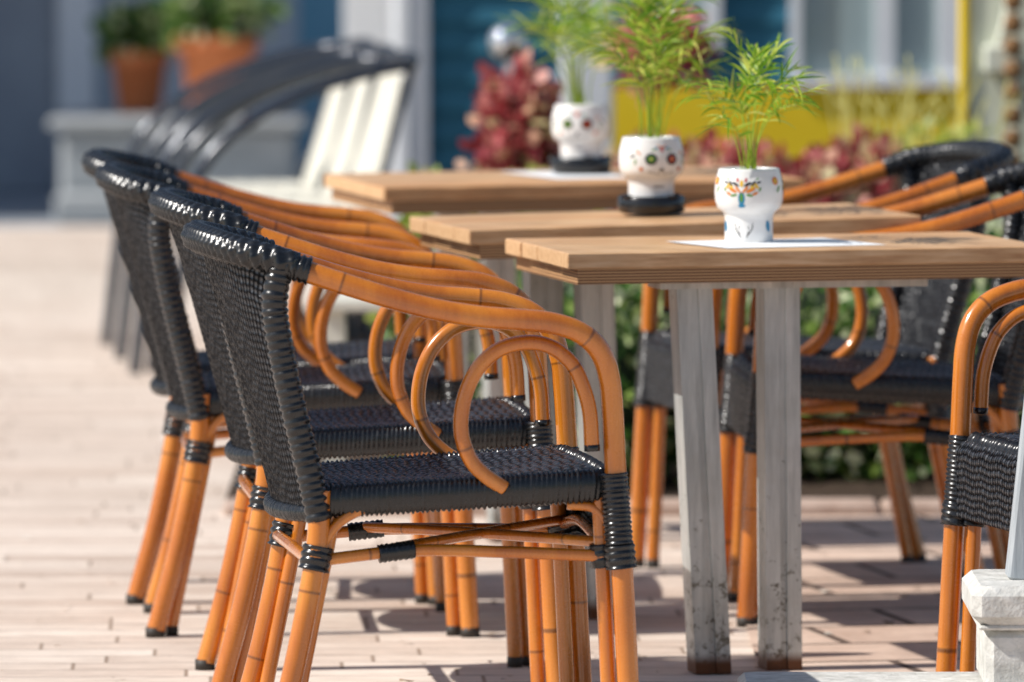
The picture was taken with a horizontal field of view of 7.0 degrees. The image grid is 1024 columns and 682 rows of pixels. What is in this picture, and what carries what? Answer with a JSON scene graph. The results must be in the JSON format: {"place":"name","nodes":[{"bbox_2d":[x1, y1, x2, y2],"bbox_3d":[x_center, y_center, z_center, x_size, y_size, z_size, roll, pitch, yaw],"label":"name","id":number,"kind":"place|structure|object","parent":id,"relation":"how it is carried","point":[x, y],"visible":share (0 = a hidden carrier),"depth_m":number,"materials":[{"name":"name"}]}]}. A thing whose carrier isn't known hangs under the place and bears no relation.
{"place":"outdoors","nodes":[
{"label":"outdoors","id":0,"kind":"place"},
{"bbox_2d":[0,191,112,225],"bbox_3d":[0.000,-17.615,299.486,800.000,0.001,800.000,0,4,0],"label":"ground","id":1,"kind":"structure","parent":0,"point":[27,208],"depth_m":30.65,"materials":[{"name":"concrete"}]},
{"bbox_2d":[55,192,112,222],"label":"kerb","id":2,"kind":"structure","parent":1,"relation":"on","point":[81,207],"depth_m":29.48,"materials":[{"name":"grey concrete"}]},
{"bbox_2d":[54,0,297,190],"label":"walls","id":3,"kind":"structure","parent":1,"relation":"on","point":[284,33],"depth_m":32.00,"materials":[{"name":"paint"}]},
{"bbox_2d":[0,0,53,190],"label":"dark wall panel","id":4,"kind":"structure","parent":3,"relation":"attached to","point":[26,91],"depth_m":31.98,"materials":[{"name":"blue paint"}]},
{"bbox_2d":[58,0,95,191],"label":"white trim","id":5,"kind":"structure","parent":3,"relation":"attached to","point":[76,66],"depth_m":31.92,"materials":[{"name":"paint"}]},
{"bbox_2d":[298,0,343,163],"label":"blue door","id":6,"kind":"structure","parent":3,"relation":"attached to","point":[320,21],"depth_m":31.95,"materials":[{"name":"blue wood"}]},
{"bbox_2d":[48,110,310,192],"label":"concrete planter wall","id":7,"kind":"structure","parent":1,"relation":"on","point":[267,149],"depth_m":29.82,"materials":[{"name":"grey concrete"}]},
{"bbox_2d":[89,0,193,112],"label":"terracotta pot plant","id":8,"kind":"object","parent":7,"relation":"on","point":[134,51],"visible":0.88,"depth_m":30.32,"materials":[{"name":"green plant"}]},
{"bbox_2d":[155,0,287,116],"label":"terracotta pot plant","id":9,"kind":"object","parent":7,"relation":"on","point":[212,43],"visible":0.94,"depth_m":29.84,"materials":[{"name":"green plant"}]},
{"bbox_2d":[0,226,881,681],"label":"brick pavement","id":10,"kind":"structure","parent":0,"point":[82,416],"depth_m":16.39,"materials":[{"name":"beige brick"}]},
{"bbox_2d":[101,37,375,345],"bbox_3d":[-0.728,-0.398,22.581,0.707,0.848,0.562,-1,4,-12],"label":"slatted armchair","id":11,"kind":"object","parent":10,"relation":"on","point":[313,162],"visible":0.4,"depth_m":22.77,"materials":[{"name":"grey metal"}]},
{"bbox_2d":[114,43,396,371],"bbox_3d":[-0.663,-0.361,22.002,0.707,0.848,0.562,-1,4,-12],"label":"slatted armchair","id":12,"kind":"object","parent":10,"relation":"on","point":[345,137],"visible":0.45,"depth_m":22.18,"materials":[{"name":"white wood"}]},
{"bbox_2d":[81,148,435,605],"bbox_3d":[-0.465,0.056,15.574,0.680,0.831,0.596,0,4,-1],"label":"rattan armchair","id":13,"kind":"object","parent":10,"relation":"on","point":[347,352],"visible":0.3,"depth_m":15.38,"materials":[{"name":"brown wood"}]},
{"bbox_2d":[129,49,419,374],"bbox_3d":[-0.598,-0.324,21.423,0.707,0.848,0.562,-1,4,-12],"label":"slatted armchair","id":14,"kind":"object","parent":10,"relation":"on","point":[390,75],"visible":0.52,"depth_m":21.49,"materials":[{"name":"grey metal"}]},
{"bbox_2d":[94,162,479,637],"bbox_3d":[-0.410,0.095,14.964,0.680,0.831,0.596,0,4,-3],"label":"rattan armchair","id":15,"kind":"object","parent":10,"relation":"on","point":[331,380],"visible":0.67,"depth_m":14.74,"materials":[{"name":"black wicker"}]},
{"bbox_2d":[148,187,558,681],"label":"rattan armchair","id":16,"kind":"object","parent":10,"relation":"on","point":[507,420],"visible":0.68,"depth_m":13.76,"materials":[{"name":"brown wood"}]},
{"bbox_2d":[344,0,387,215],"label":"pillar","id":17,"kind":"structure","parent":10,"relation":"on","point":[366,18],"depth_m":28.94,"materials":[{"name":"paint"}]},
{"bbox_2d":[180,219,638,681],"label":"rattan armchair","id":18,"kind":"object","parent":10,"relation":"on","point":[254,275],"visible":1,"depth_m":12.67,"materials":[{"name":"black wicker"}]},
{"bbox_2d":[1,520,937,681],"bbox_3d":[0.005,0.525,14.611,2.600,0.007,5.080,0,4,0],"label":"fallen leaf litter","id":19,"kind":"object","parent":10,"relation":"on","point":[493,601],"visible":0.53,"depth_m":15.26,"materials":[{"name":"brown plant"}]},
{"bbox_2d":[324,166,805,541],"bbox_3d":[0.100,0.031,16.706,0.852,0.732,0.637,-1,4,-12],"label":"cafe table","id":20,"kind":"object","parent":10,"relation":"on","point":[445,193],"visible":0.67,"depth_m":16.41,"materials":[{"name":"brown wood"}]},
{"bbox_2d":[505,171,624,178],"bbox_3d":[0.190,-0.336,16.762,0.340,0.001,0.340,-1,4,-20],"label":"paper placemat","id":21,"kind":"object","parent":20,"relation":"on","point":[549,174],"visible":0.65,"depth_m":16.70,"materials":[{"name":"white paper"}]},
{"bbox_2d":[494,0,649,173],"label":"potted palm","id":22,"kind":"object","parent":21,"relation":"on","point":[580,129],"visible":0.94,"depth_m":16.75,"materials":[{"name":"green plant"}]},
{"bbox_2d":[225,310,938,499],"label":"flower bed soil","id":23,"kind":"structure","parent":10,"relation":"on","point":[827,486],"depth_m":17.62,"materials":[{"name":"brown soil"}]},
{"bbox_2d":[321,289,484,462],"bbox_3d":[-0.220,0.112,17.858,0.400,0.425,0.430,0,4,0],"label":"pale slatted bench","id":24,"kind":"object","parent":23,"relation":"on","point":[336,329],"visible":0.01,"depth_m":17.66,"materials":[{"name":"white wood"}]},
{"bbox_2d":[489,22,527,76],"bbox_3d":[-0.010,-0.356,21.320,0.100,0.920,0.100,0,4,0],"label":"garden gazing globe","id":25,"kind":"object","parent":23,"relation":"on","point":[507,49],"visible":0.41,"depth_m":21.26,"materials":[{"name":"silver metal"}]},
{"bbox_2d":[456,48,602,285],"bbox_3d":[0.028,-0.314,19.461,0.372,0.745,0.414,0,4,0],"label":"coleus plant","id":26,"kind":"object","parent":23,"relation":"on","point":[513,121],"visible":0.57,"depth_m":19.35,"materials":[{"name":"red plant"}]},
{"bbox_2d":[560,0,612,210],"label":"white porch column","id":27,"kind":"structure","parent":23,"relation":"on","point":[600,93],"depth_m":22.40,"materials":[{"name":"paint"}]},
{"bbox_2d":[590,2,720,210],"bbox_3d":[0.343,-0.542,20.614,0.347,0.633,0.340,0,4,0],"label":"coleus plant","id":28,"kind":"object","parent":23,"relation":"on","point":[687,145],"visible":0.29,"depth_m":20.56,"materials":[{"name":"red plant"}]},
{"bbox_2d":[365,114,996,339],"bbox_3d":[0.343,-0.169,19.190,1.838,0.672,0.511,-3,5,-38],"label":"yellow flower plant","id":29,"kind":"object","parent":23,"relation":"on","point":[944,135],"visible":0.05,"depth_m":19.55,"materials":[{"name":"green plant"}]},
{"bbox_2d":[383,221,1023,492],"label":"variegated hedge","id":30,"kind":"object","parent":23,"relation":"on","point":[821,461],"visible":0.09,"depth_m":17.72,"materials":[{"name":"green plant"}]},
{"bbox_2d":[684,121,901,294],"bbox_3d":[0.640,-0.230,19.267,0.670,0.550,0.498,0,4,0],"label":"coleus plant","id":31,"kind":"object","parent":23,"relation":"on","point":[814,163],"visible":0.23,"depth_m":19.21,"materials":[{"name":"red plant"}]},
{"bbox_2d":[817,54,1019,199],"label":"dry grass stems","id":32,"kind":"object","parent":23,"relation":"on","point":[907,117],"visible":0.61,"depth_m":19.39,"materials":[{"name":"yellow plant"}]},
{"bbox_2d":[985,195,1002,233],"bbox_3d":[1.188,-0.124,19.466,1.006,0.716,1.783,-3,5,-38],"label":"bedding plant","id":33,"kind":"object","parent":23,"relation":"on","point":[996,226],"depth_m":19.80,"materials":[{"name":"green plant"}]},
{"bbox_2d":[223,498,941,516],"bbox_3d":[1.697,0.346,17.343,4.593,0.044,0.149,0,4,0],"label":"flower bed edging","id":34,"kind":"object","parent":10,"relation":"on","point":[848,506],"visible":0.24,"depth_m":17.28,"materials":[{"name":"stone"}]},
{"bbox_2d":[429,0,789,171],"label":"siding walls","id":35,"kind":"structure","parent":10,"relation":"on","point":[459,35],"depth_m":23.98,"materials":[{"name":"blue wood"}]},
{"bbox_2d":[388,0,957,219],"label":"white trim","id":36,"kind":"structure","parent":35,"relation":"attached to","point":[408,24],"depth_m":23.94,"materials":[{"name":"paint"}]},
{"bbox_2d":[613,87,957,166],"bbox_3d":[0.792,-0.448,23.981,1.005,0.564,0.031,0,4,0],"label":"yellow panel","id":37,"kind":"object","parent":36,"relation":"attached to","point":[684,120],"depth_m":23.95,"materials":[{"name":"paint"}]},
{"bbox_2d":[652,0,937,74],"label":"window panes","id":38,"kind":"object","parent":36,"relation":"attached to","point":[843,31],"visible":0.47,"depth_m":23.96,"materials":[{"name":"grey glass"}]},
{"bbox_2d":[410,203,920,618],"bbox_3d":[0.274,0.134,15.072,0.833,0.736,0.497,-1,4,-13],"label":"cafe table","id":39,"kind":"object","parent":10,"relation":"on","point":[483,236],"visible":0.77,"depth_m":15.01,"materials":[{"name":"brown wood"}]},
{"bbox_2d":[548,0,744,213],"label":"potted palm","id":40,"kind":"object","parent":39,"relation":"on","point":[650,166],"visible":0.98,"depth_m":15.03,"materials":[{"name":"green plant"}]},
{"bbox_2d":[505,232,1023,673],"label":"cafe table","id":41,"kind":"object","parent":10,"relation":"on","point":[689,277],"visible":0.96,"depth_m":14.10,"materials":[{"name":"brown wood"}]},
{"bbox_2d":[668,238,884,247],"bbox_3d":[0.450,-0.168,14.218,0.300,0.001,0.250,-2,4,-24],"label":"paper placemat","id":42,"kind":"object","parent":41,"relation":"on","point":[799,242],"visible":1,"depth_m":14.20,"materials":[{"name":"white paper"}]},
{"bbox_2d":[667,27,828,242],"bbox_3d":[0.409,-0.354,14.267,0.285,0.372,0.338,0,4,0],"label":"potted palm","id":43,"kind":"object","parent":42,"relation":"on","point":[748,200],"visible":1,"depth_m":14.23,"materials":[{"name":"green plant"}]},
{"bbox_2d":[958,0,1023,229],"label":"cream post","id":44,"kind":"object","parent":10,"relation":"on","point":[983,35],"visible":0.38,"depth_m":20.00,"materials":[{"name":"paint"}]},
{"bbox_2d":[1003,0,1022,163],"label":"hanging wooden beads","id":45,"kind":"object","parent":44,"relation":"attached to","point":[1013,70],"visible":0.77,"depth_m":19.91,"materials":[{"name":"brown wood"}]},
{"bbox_2d":[730,515,994,671],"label":"paving","id":46,"kind":"structure","parent":0,"point":[854,602],"depth_m":15.47,"materials":[{"name":"stone"}]},
{"bbox_2d":[630,139,1014,576],"bbox_3d":[0.608,0.035,15.914,0.680,0.831,0.596,-1,4,-12],"label":"rattan armchair","id":47,"kind":"object","parent":46,"relation":"on","point":[931,314],"visible":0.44,"depth_m":16.07,"materials":[{"name":"brown wood"}]},
{"bbox_2d":[719,162,1023,627],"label":"rattan armchair","id":48,"kind":"object","parent":46,"relation":"on","point":[841,374],"visible":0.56,"depth_m":15.10,"materials":[{"name":"brown wood"}]},
{"bbox_2d":[737,403,1023,681],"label":"concrete parasol stand","id":49,"kind":"object","parent":46,"relation":"on","point":[993,599],"visible":1,"depth_m":12.76,"materials":[{"name":"weathered white concrete"},{"name":"grey painted metal"}]},
{"bbox_2d":[936,279,1023,671],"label":"rattan armchair","id":50,"kind":"object","parent":46,"relation":"on","point":[980,473],"visible":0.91,"depth_m":13.40,"materials":[{"name":"brown wood"}]}
]}

